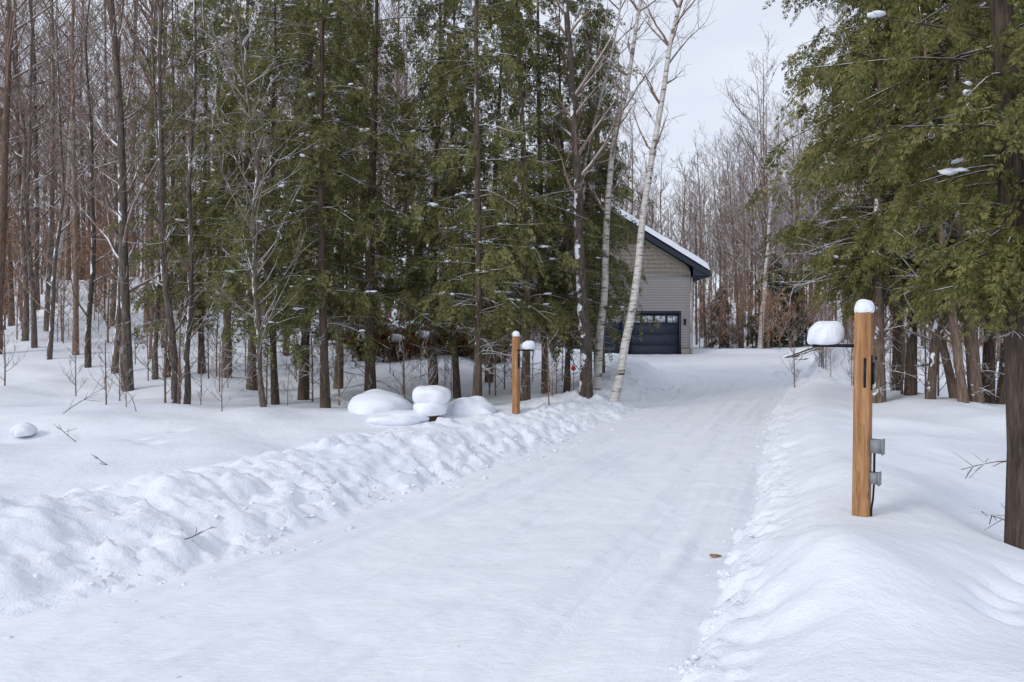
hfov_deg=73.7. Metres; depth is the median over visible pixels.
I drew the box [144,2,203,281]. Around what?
bare tree
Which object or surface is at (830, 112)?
bare tree
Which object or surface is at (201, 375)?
bare sapling
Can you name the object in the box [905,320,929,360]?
beech sapling
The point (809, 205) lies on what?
bare tree
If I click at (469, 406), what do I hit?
snow mound
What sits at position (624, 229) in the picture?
cedar tree
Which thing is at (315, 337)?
bare sapling
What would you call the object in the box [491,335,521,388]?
bare sapling
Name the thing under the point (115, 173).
bare tree
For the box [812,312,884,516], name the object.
gate post
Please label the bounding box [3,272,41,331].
beech sapling
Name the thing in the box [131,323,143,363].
bare sapling
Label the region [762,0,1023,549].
cedar tree
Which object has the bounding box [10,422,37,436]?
snow lump
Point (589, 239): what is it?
cedar tree
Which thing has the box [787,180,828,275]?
bare tree
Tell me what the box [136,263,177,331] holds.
beech sapling
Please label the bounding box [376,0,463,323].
bare tree
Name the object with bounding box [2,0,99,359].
bare tree
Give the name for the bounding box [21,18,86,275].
bare tree
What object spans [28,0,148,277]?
bare tree
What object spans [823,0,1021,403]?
cedar tree
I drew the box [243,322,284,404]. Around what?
bare sapling
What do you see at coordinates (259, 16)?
bare tree
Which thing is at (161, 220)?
bare tree
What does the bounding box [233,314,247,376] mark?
bare sapling
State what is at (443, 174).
bare tree
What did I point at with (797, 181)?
bare tree
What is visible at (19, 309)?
bare sapling
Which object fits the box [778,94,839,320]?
bare tree
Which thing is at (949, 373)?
bare tree
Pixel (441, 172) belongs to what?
bare tree
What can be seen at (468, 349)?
garden shrub
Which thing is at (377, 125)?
bare tree
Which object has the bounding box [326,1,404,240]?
bare tree
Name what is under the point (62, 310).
bare sapling
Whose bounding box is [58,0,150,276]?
bare tree
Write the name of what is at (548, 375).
bare sapling
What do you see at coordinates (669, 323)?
door
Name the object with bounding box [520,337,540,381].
bare sapling
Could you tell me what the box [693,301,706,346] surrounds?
beech sapling
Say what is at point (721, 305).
beech sapling
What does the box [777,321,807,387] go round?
bare sapling
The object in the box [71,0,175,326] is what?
bare tree
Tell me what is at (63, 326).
bare sapling
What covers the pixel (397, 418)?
snow mound
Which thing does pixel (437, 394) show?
snow lump
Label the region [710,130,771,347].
bare tree
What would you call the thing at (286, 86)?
bare tree
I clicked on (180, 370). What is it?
bare sapling
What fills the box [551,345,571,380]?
bare sapling
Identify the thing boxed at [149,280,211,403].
bare sapling
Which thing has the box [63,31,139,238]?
bare tree
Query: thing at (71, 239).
beech sapling
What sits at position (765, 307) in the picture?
beech sapling
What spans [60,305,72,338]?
bare sapling
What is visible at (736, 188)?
bare tree
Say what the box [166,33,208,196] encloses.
bare tree
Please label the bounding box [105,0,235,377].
cedar tree
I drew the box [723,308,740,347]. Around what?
beech sapling
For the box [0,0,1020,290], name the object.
sky
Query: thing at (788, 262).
bare tree
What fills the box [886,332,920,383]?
bare sapling
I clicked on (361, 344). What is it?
garden shrub
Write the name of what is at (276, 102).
bare tree
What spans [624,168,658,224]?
bare tree
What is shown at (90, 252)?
beech sapling
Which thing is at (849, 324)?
bare tree
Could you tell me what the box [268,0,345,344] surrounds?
bare tree
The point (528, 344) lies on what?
snow lump
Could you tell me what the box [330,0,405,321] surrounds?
bare tree
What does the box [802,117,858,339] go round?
bare tree
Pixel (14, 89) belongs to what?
bare tree
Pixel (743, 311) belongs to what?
beech sapling
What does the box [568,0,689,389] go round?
birch tree
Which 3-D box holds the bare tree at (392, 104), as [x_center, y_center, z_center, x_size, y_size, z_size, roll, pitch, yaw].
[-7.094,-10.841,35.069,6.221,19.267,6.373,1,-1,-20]
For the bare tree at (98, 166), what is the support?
on the snow ground
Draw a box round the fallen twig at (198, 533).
[185,526,214,539]
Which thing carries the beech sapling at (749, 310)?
on the snow ground
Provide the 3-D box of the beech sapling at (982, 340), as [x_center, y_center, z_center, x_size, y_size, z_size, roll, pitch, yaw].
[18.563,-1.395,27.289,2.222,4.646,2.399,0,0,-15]
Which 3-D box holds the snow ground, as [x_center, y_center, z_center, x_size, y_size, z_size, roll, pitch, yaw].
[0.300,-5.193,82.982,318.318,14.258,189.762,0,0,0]
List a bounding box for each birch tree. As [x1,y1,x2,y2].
[508,0,670,387]
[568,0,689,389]
[600,0,715,401]
[742,117,800,348]
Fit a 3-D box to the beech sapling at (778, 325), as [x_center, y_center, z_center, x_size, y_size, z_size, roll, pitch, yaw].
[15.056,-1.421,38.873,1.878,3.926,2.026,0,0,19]
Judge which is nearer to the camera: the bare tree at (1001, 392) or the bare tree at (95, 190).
the bare tree at (1001, 392)
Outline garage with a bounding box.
[500,199,710,353]
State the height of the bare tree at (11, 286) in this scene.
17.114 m
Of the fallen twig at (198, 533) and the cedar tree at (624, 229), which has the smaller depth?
the fallen twig at (198, 533)
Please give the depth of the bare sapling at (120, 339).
16.03 m
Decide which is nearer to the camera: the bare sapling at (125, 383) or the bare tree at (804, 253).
the bare sapling at (125, 383)
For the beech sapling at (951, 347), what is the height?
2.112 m
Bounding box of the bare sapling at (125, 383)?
[116,359,136,411]
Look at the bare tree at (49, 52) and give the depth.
28.54 m
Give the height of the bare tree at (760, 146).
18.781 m
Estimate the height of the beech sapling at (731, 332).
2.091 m
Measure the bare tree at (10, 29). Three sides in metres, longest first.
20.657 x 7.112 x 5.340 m
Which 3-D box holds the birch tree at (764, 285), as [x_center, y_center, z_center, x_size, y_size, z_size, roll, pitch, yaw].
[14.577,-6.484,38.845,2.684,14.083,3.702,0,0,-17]
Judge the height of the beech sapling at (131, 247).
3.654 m
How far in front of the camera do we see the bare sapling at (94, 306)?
25.39 m
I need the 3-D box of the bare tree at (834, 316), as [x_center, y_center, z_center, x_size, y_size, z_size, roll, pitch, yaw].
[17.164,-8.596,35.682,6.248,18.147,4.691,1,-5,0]
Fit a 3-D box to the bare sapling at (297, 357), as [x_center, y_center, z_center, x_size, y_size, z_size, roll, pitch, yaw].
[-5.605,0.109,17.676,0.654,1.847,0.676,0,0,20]
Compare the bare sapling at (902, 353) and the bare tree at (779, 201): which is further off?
the bare tree at (779, 201)
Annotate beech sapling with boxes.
[3,222,39,313]
[3,228,40,329]
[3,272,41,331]
[8,188,32,284]
[10,225,32,304]
[12,201,57,285]
[29,194,82,293]
[39,246,81,315]
[40,205,78,260]
[47,205,83,271]
[63,238,86,268]
[65,237,110,311]
[78,211,137,319]
[79,229,113,295]
[79,247,109,304]
[82,212,114,292]
[82,231,145,342]
[84,211,135,281]
[96,231,139,289]
[130,217,157,271]
[133,231,156,274]
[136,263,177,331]
[693,279,725,347]
[693,289,713,345]
[693,295,718,337]
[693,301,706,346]
[702,305,714,341]
[708,289,736,347]
[708,297,732,348]
[722,317,737,345]
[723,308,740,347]
[726,300,753,347]
[739,296,758,345]
[744,282,775,343]
[746,278,782,348]
[759,288,787,347]
[761,286,791,348]
[777,295,802,347]
[790,290,819,345]
[795,286,822,344]
[805,279,839,325]
[810,297,825,321]
[884,298,892,355]
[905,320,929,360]
[946,324,962,367]
[976,320,1000,348]
[978,318,984,358]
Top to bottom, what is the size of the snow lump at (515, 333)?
0.106 m
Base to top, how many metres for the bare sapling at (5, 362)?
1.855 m
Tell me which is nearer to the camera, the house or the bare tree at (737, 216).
the house
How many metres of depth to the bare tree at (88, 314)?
19.03 m
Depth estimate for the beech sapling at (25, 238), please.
28.18 m
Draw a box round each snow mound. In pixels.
[348,389,412,413]
[366,410,429,425]
[446,396,495,415]
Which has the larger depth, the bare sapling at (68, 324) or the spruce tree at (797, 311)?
the spruce tree at (797, 311)
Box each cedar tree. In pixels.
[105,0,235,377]
[131,0,265,373]
[140,0,327,395]
[143,0,299,377]
[185,0,393,399]
[196,0,335,404]
[218,0,394,407]
[263,0,415,388]
[265,0,461,404]
[351,0,501,384]
[388,0,511,398]
[394,0,582,395]
[425,0,614,400]
[429,0,556,382]
[450,0,616,393]
[513,0,669,375]
[516,0,627,395]
[550,10,644,361]
[554,7,659,375]
[743,0,995,402]
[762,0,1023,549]
[784,0,1020,395]
[794,0,990,390]
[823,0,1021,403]
[848,0,1023,403]
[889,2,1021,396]
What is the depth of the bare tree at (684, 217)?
56.07 m
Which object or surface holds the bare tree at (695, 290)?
on the snow ground
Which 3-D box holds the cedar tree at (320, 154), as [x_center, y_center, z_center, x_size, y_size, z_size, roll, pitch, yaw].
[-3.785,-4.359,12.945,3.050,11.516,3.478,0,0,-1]
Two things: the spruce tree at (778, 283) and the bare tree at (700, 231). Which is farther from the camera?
the bare tree at (700, 231)
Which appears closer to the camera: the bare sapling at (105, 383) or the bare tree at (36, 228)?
the bare sapling at (105, 383)
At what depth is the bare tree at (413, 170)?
37.81 m
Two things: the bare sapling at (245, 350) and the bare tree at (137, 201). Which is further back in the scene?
the bare tree at (137, 201)
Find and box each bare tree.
[0,0,44,177]
[0,0,83,347]
[0,0,94,314]
[0,0,97,320]
[0,0,101,275]
[0,0,102,353]
[0,0,200,354]
[0,1,45,187]
[0,3,78,340]
[0,6,40,121]
[0,9,47,144]
[0,19,102,302]
[0,33,56,325]
[1,0,45,202]
[1,0,143,271]
[1,2,126,279]
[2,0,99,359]
[2,0,101,309]
[2,7,48,211]
[3,0,98,279]
[3,1,107,187]
[7,0,127,331]
[8,0,135,253]
[8,64,57,236]
[9,0,95,222]
[9,34,95,223]
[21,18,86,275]
[24,0,202,391]
[24,0,239,358]
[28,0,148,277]
[29,0,149,278]
[37,58,87,225]
[38,76,102,279]
[39,0,147,275]
[41,13,112,277]
[42,83,95,232]
[44,0,171,373]
[46,0,145,367]
[53,0,177,338]
[55,0,211,403]
[57,25,139,228]
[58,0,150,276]
[62,0,138,275]
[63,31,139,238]
[70,91,145,225]
[70,104,99,278]
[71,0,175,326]
[75,95,112,214]
[78,4,185,211]
[87,64,155,233]
[95,0,200,159]
[101,28,177,260]
[103,0,201,332]
[108,40,168,261]
[111,0,209,347]
[115,0,203,379]
[126,112,156,277]
[127,0,256,318]
[127,128,155,246]
[138,0,241,403]
[139,0,224,226]
[140,72,211,196]
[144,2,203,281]
[155,0,418,355]
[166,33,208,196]
[167,0,238,283]
[170,0,247,303]
[171,0,319,406]
[191,0,316,285]
[199,0,290,292]
[200,2,279,183]
[201,41,239,283]
[223,0,315,159]
[224,5,335,319]
[239,6,280,268]
[252,23,317,176]
[260,0,344,178]
[261,1,403,321]
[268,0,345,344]
[268,4,411,340]
[276,0,419,252]
[306,35,436,270]
[324,22,394,286]
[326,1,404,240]
[329,0,427,293]
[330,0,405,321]
[341,0,428,313]
[344,3,431,320]
[344,46,415,289]
[347,0,417,310]
[369,12,442,311]
[370,13,427,303]
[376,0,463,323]
[376,65,441,317]
[378,0,438,320]
[378,1,509,316]
[383,61,410,317]
[386,70,430,246]
[417,49,489,242]
[423,75,489,247]
[454,34,536,241]
[457,84,491,241]
[460,108,533,221]
[528,0,638,398]
[542,78,619,205]
[568,66,623,206]
[592,156,638,215]
[600,101,650,226]
[611,163,657,217]
[616,98,684,239]
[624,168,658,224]
[630,126,696,244]
[636,185,673,230]
[663,176,711,250]
[672,163,727,343]
[675,131,739,347]
[677,165,727,344]
[684,121,753,331]
[697,113,761,308]
[698,106,783,346]
[702,119,759,312]
[706,128,756,347]
[709,138,765,316]
[709,165,774,332]
[710,26,798,348]
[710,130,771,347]
[712,104,800,343]
[716,136,763,298]
[721,97,794,345]
[721,99,791,345]
[728,52,808,341]
[738,130,795,279]
[750,94,819,332]
[750,106,821,334]
[750,179,795,279]
[760,71,843,344]
[760,129,813,310]
[764,100,826,343]
[771,2,853,320]
[771,122,829,316]
[772,96,826,343]
[773,160,817,295]
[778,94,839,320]
[780,167,841,304]
[781,31,861,328]
[784,107,831,327]
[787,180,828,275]
[788,36,862,339]
[789,2,886,200]
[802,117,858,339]
[805,110,852,320]
[807,2,893,222]
[850,199,892,342]
[853,74,956,398]
[857,43,907,334]
[877,7,969,402]
[906,43,984,378]
[924,48,982,398]
[928,82,1000,360]
[996,350,1005,403]
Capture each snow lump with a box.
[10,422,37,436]
[412,385,450,403]
[413,403,447,415]
[512,331,519,336]
[522,341,534,348]
[807,321,844,344]
[854,299,874,312]
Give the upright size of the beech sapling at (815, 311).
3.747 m
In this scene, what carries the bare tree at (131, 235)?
on the snow ground
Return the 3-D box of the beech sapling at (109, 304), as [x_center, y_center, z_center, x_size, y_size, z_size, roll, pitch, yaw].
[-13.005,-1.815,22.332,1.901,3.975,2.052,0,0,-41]
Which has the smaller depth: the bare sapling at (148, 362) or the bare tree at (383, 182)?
the bare sapling at (148, 362)
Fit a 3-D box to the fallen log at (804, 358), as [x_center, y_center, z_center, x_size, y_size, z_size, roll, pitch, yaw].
[14.169,0.745,31.267,2.614,0.389,0.160,0,0,-12]
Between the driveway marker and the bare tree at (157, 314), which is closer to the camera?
the driveway marker
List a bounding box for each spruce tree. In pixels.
[700,286,740,347]
[739,252,802,348]
[765,269,812,346]
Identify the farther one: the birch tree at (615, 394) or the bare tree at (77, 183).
the bare tree at (77, 183)
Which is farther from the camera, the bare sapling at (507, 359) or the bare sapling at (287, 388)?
the bare sapling at (507, 359)
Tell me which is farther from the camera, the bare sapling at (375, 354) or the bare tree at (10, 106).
the bare tree at (10, 106)
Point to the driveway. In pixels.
(446, 582)
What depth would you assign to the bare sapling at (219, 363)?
15.29 m
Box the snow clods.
[0,370,793,681]
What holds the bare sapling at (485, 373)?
on the snow ground
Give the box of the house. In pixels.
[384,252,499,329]
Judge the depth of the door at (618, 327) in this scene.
36.21 m
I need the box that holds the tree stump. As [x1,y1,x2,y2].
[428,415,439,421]
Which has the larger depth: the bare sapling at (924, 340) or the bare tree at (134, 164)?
the bare tree at (134, 164)
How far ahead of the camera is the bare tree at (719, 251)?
60.87 m
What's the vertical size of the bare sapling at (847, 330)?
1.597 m
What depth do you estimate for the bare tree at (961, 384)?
11.32 m
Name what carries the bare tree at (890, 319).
on the snow ground
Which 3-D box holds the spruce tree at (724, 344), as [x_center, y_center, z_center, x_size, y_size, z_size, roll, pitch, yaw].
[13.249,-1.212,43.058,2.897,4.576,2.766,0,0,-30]
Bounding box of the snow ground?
[0,269,1023,681]
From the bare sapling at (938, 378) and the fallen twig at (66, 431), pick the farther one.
the bare sapling at (938, 378)
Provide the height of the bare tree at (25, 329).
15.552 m
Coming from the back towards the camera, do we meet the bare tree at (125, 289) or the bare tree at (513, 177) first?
the bare tree at (513, 177)
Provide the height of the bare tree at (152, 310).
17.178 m
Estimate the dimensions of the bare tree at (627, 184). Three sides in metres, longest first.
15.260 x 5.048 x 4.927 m
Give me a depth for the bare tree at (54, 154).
43.39 m
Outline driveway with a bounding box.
[0,354,813,681]
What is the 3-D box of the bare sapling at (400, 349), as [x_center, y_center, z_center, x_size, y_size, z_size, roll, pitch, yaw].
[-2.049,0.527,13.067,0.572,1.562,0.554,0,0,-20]
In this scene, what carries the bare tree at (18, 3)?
on the snow ground
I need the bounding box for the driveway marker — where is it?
[571,366,575,390]
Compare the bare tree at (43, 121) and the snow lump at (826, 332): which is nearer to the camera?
the snow lump at (826, 332)
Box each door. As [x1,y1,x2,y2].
[572,315,621,353]
[629,314,678,353]
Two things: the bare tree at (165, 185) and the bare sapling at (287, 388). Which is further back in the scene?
the bare tree at (165, 185)
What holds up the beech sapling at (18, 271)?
on the snow ground
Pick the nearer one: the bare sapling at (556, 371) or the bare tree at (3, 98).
the bare sapling at (556, 371)
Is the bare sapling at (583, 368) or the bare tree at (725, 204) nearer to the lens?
the bare sapling at (583, 368)
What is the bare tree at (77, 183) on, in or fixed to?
on the snow ground
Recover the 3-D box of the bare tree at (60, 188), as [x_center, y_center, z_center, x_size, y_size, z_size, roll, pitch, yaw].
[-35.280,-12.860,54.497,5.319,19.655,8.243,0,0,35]
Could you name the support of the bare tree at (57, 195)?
on the snow ground
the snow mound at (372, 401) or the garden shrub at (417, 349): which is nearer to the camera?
the snow mound at (372, 401)
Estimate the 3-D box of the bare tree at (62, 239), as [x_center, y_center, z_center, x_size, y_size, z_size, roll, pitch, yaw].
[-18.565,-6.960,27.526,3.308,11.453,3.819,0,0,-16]
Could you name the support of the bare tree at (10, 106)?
on the snow ground
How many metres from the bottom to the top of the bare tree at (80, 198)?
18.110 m
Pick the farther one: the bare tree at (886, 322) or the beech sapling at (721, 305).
the beech sapling at (721, 305)
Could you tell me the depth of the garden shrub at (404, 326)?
22.24 m
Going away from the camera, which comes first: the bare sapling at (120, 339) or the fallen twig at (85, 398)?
the fallen twig at (85, 398)
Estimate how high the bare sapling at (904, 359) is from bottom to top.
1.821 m
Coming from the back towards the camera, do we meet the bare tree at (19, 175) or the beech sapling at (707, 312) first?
the beech sapling at (707, 312)
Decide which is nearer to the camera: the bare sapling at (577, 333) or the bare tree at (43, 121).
the bare sapling at (577, 333)
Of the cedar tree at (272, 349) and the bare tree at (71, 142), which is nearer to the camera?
the cedar tree at (272, 349)
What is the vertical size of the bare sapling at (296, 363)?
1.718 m
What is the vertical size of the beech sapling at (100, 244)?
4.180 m
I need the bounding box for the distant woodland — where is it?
[10,102,997,342]
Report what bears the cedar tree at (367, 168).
on the snow ground
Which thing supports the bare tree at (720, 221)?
on the snow ground
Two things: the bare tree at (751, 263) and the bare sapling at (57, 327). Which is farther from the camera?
the bare tree at (751, 263)
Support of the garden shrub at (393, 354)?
on the snow ground
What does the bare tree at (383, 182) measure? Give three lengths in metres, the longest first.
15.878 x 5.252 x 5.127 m
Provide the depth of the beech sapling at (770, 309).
40.01 m
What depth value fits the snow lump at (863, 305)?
4.89 m
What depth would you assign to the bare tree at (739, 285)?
53.12 m
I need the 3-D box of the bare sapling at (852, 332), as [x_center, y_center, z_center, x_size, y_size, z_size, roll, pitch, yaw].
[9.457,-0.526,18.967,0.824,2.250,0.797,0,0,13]
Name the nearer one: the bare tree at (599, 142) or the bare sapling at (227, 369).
the bare sapling at (227, 369)
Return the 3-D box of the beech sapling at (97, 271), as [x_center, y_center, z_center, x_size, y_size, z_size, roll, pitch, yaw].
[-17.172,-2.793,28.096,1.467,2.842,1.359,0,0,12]
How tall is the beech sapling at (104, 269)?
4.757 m
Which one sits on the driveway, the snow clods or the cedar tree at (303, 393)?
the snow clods
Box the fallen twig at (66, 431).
[55,424,77,441]
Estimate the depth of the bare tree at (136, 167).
55.95 m
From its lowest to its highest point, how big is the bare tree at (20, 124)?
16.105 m
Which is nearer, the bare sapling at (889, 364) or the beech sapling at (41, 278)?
the bare sapling at (889, 364)
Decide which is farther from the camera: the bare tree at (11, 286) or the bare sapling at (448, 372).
the bare tree at (11, 286)
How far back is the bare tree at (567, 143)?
48.74 m
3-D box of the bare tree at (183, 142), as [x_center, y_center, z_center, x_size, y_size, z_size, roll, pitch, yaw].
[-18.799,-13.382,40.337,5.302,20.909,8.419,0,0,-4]
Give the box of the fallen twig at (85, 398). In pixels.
[64,384,108,412]
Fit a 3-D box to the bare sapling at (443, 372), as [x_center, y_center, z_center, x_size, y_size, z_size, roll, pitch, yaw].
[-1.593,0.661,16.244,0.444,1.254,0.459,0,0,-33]
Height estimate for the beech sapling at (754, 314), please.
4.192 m
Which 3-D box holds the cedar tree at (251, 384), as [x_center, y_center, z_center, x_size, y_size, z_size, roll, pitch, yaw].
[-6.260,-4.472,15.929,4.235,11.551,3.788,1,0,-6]
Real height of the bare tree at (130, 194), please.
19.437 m
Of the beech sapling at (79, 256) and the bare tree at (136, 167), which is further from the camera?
the bare tree at (136, 167)
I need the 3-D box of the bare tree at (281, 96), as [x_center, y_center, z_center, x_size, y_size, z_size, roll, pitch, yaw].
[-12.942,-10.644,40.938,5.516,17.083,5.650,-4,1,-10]
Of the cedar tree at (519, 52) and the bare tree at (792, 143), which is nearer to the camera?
the cedar tree at (519, 52)
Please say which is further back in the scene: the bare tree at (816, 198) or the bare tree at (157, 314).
the bare tree at (816, 198)
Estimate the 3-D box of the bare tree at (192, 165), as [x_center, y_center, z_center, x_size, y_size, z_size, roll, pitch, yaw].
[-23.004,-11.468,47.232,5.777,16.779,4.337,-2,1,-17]
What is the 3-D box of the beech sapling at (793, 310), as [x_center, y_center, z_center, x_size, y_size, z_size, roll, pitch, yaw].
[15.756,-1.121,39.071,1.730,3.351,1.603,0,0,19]
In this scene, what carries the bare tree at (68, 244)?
on the snow ground
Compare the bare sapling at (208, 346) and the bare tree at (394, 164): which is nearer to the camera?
the bare sapling at (208, 346)
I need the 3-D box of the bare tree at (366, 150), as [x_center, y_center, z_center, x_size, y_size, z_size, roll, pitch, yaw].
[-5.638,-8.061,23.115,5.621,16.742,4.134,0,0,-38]
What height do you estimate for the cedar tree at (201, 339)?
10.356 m
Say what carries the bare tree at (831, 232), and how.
on the snow ground
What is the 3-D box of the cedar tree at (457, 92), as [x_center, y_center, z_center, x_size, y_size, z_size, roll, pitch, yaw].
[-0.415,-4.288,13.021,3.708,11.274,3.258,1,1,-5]
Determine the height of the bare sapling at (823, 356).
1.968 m
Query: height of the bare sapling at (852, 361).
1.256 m
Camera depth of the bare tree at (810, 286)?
52.14 m
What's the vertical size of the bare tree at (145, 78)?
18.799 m
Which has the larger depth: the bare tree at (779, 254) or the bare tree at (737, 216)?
the bare tree at (737, 216)
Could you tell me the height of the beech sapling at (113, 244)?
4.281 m
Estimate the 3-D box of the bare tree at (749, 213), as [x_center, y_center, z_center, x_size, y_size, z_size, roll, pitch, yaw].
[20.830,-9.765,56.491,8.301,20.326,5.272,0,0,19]
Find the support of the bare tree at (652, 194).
on the snow ground
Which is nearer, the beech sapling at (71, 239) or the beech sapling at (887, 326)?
the beech sapling at (887, 326)
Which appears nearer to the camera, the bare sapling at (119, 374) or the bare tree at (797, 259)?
the bare sapling at (119, 374)
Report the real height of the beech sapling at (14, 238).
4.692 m
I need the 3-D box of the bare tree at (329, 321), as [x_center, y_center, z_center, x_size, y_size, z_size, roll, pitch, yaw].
[-5.623,-9.228,25.297,5.981,18.523,6.127,-2,1,42]
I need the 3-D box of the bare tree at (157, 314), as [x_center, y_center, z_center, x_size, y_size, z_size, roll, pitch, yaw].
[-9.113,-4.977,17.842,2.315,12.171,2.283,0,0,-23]
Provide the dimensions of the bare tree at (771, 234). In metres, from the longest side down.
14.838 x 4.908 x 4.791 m
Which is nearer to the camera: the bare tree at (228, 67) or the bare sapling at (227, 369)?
the bare sapling at (227, 369)
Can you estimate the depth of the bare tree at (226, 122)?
47.79 m
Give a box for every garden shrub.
[334,306,388,353]
[344,323,388,361]
[378,323,412,361]
[379,312,412,350]
[391,309,428,355]
[398,321,446,359]
[424,315,465,354]
[437,321,468,356]
[458,322,499,362]
[485,329,517,362]
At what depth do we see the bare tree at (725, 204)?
58.35 m
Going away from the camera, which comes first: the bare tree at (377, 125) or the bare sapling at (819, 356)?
the bare sapling at (819, 356)
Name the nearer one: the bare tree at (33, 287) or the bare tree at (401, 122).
the bare tree at (33, 287)
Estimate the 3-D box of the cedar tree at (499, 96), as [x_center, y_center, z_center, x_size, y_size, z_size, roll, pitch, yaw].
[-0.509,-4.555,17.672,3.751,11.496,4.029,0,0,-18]
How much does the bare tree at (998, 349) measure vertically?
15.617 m
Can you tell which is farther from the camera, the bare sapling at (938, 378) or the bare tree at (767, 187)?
the bare tree at (767, 187)
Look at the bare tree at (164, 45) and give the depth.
25.41 m
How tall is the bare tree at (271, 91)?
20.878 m
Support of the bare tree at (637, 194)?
on the snow ground
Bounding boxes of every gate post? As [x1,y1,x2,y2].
[512,336,533,413]
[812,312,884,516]
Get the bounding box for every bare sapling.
[0,313,24,385]
[4,279,22,339]
[14,288,30,328]
[45,279,72,342]
[47,274,72,340]
[47,310,62,341]
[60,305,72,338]
[60,330,89,395]
[66,276,87,319]
[79,276,100,320]
[82,325,125,404]
[84,321,100,361]
[92,302,104,331]
[100,327,133,400]
[110,320,135,383]
[112,360,136,406]
[130,287,191,402]
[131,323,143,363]
[134,314,161,380]
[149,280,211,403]
[158,304,193,388]
[167,340,194,398]
[191,350,211,404]
[194,307,221,378]
[196,296,222,376]
[206,354,231,411]
[208,330,230,391]
[213,311,247,365]
[220,344,233,387]
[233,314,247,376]
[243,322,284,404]
[279,363,293,405]
[281,328,300,378]
[287,337,300,381]
[291,320,336,401]
[298,311,344,386]
[327,305,357,404]
[353,320,390,372]
[381,329,397,365]
[387,308,425,393]
[389,331,421,398]
[415,349,426,377]
[419,332,446,385]
[422,360,437,385]
[435,353,449,386]
[440,354,452,393]
[469,324,499,394]
[470,313,506,382]
[482,308,511,395]
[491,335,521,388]
[496,329,521,377]
[501,353,525,392]
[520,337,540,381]
[532,319,564,404]
[540,351,562,396]
[548,339,570,393]
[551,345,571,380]
[562,285,602,369]
[574,347,595,385]
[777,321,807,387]
[807,302,831,366]
[809,318,830,366]
[812,307,832,368]
[820,298,834,320]
[820,347,838,367]
[825,348,838,376]
[841,342,853,385]
[842,300,853,354]
[842,306,853,347]
[845,339,853,383]
[884,292,926,393]
[885,349,890,380]
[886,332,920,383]
[888,328,917,382]
[903,317,951,393]
[903,331,906,380]
[917,316,953,395]
[949,313,998,386]
[964,321,1003,403]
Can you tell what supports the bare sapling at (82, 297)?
on the snow ground
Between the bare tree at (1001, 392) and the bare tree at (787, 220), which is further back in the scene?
the bare tree at (787, 220)
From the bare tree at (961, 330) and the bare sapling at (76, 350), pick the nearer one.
the bare tree at (961, 330)
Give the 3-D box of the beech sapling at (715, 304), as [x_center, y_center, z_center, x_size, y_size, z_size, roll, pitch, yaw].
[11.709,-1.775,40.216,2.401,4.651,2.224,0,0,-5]
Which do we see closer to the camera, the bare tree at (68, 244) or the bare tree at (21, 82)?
the bare tree at (68, 244)
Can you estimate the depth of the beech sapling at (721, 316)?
42.40 m
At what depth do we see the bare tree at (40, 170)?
45.28 m
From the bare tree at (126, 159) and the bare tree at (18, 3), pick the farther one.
the bare tree at (126, 159)
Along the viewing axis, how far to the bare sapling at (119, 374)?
13.46 m
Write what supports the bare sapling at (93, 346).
on the snow ground
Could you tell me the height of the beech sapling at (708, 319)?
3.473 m
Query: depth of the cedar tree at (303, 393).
15.02 m
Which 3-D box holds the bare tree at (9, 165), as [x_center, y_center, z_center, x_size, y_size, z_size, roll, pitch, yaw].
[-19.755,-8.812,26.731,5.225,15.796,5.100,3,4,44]
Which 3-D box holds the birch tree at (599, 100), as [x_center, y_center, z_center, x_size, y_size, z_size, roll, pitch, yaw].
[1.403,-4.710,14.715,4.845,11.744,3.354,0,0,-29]
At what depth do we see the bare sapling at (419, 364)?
17.60 m
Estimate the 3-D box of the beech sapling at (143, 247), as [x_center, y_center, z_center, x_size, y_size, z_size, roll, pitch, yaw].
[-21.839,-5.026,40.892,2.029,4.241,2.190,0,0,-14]
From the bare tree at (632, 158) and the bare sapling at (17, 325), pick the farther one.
the bare tree at (632, 158)
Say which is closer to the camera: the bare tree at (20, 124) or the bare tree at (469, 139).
the bare tree at (20, 124)
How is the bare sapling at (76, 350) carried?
on the snow ground
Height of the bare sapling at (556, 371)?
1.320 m
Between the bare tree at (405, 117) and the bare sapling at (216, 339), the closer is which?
the bare sapling at (216, 339)
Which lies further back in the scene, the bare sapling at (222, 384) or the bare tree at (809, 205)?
the bare tree at (809, 205)
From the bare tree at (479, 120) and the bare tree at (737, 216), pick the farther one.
the bare tree at (737, 216)
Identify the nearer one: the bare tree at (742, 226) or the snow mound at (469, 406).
the snow mound at (469, 406)
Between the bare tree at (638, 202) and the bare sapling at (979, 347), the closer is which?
the bare sapling at (979, 347)
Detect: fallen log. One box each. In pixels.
[781,346,817,357]
[790,347,820,357]
[795,356,812,359]
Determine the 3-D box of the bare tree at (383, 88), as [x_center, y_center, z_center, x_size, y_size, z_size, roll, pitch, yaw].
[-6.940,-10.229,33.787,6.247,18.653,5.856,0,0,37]
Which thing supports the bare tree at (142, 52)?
on the snow ground
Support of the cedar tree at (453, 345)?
on the snow ground
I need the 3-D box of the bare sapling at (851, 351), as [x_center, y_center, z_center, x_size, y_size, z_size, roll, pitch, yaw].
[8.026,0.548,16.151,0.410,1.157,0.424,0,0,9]
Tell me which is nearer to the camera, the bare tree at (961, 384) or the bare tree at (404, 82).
the bare tree at (961, 384)
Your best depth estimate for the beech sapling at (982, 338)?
26.28 m
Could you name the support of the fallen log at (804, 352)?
on the snow ground
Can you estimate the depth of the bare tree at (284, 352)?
20.46 m
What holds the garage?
on the snow ground
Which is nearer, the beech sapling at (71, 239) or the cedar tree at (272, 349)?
the cedar tree at (272, 349)
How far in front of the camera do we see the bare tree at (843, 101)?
33.88 m
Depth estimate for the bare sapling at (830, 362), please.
17.08 m

